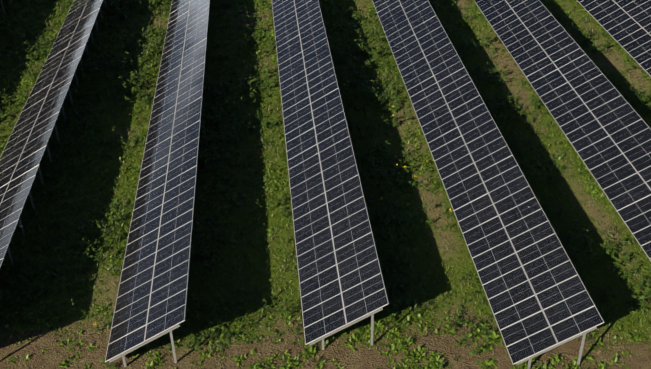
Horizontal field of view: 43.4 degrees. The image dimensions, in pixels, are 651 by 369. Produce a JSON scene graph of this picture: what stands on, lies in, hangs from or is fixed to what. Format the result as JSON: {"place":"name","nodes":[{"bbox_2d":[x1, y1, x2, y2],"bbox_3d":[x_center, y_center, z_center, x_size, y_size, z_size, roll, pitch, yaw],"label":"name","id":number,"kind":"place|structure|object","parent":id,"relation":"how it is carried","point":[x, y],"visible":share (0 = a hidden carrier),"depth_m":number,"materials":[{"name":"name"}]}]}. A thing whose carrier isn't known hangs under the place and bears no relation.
{"place":"outdoors","nodes":[
{"label":"outdoors","id":0,"kind":"place"},
{"bbox_2d":[0,0,650,368],"bbox_3d":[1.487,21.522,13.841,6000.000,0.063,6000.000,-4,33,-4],"label":"ground","id":1,"kind":"structure","parent":0,"point":[374,358],"depth_m":41.64,"materials":[{"name":"soil"}]},
{"bbox_2d":[0,0,106,299],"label":"solar row","id":2,"kind":"object","parent":1,"relation":"on","point":[24,150],"visible":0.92,"depth_m":50.85,"materials":[{"name":"black glass"}]},
{"bbox_2d":[105,0,209,366],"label":"solar row","id":3,"kind":"object","parent":1,"relation":"on","point":[151,301],"visible":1,"depth_m":42.95,"materials":[{"name":"black glass"}]},
{"bbox_2d":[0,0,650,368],"bbox_3d":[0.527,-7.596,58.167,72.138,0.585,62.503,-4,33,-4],"label":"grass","id":4,"kind":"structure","parent":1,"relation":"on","point":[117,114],"depth_m":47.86,"materials":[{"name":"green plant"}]},
{"bbox_2d":[0,0,650,368],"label":"weeds","id":5,"kind":"object","parent":1,"relation":"on","point":[157,357],"visible":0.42,"depth_m":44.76,"materials":[{"name":"green plant"}]},
{"bbox_2d":[1,10,650,368],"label":"soil clods","id":6,"kind":"object","parent":1,"relation":"on","point":[337,337],"visible":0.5,"depth_m":35.64,"materials":[{"name":"brown soil"}]},
{"bbox_2d":[10,2,647,368],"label":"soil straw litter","id":7,"kind":"object","parent":1,"relation":"on","point":[333,335],"visible":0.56,"depth_m":35.61,"materials":[{"name":"brown plant"}]},
{"bbox_2d":[272,0,388,349],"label":"solar row","id":8,"kind":"object","parent":1,"relation":"on","point":[355,278],"visible":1,"depth_m":43.58,"materials":[{"name":"black glass"}]},
{"bbox_2d":[372,0,603,368],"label":"solar row","id":9,"kind":"object","parent":1,"relation":"on","point":[566,304],"visible":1,"depth_m":42.39,"materials":[{"name":"black glass"}]},
{"bbox_2d":[474,0,650,260],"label":"solar row","id":10,"kind":"object","parent":1,"relation":"on","point":[625,188],"visible":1,"depth_m":50.98,"materials":[{"name":"black glass"}]},
{"bbox_2d":[577,0,650,75],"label":"solar row","id":11,"kind":"object","parent":1,"relation":"on","point":[627,27],"visible":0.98,"depth_m":62.69,"materials":[{"name":"black glass"}]}
]}

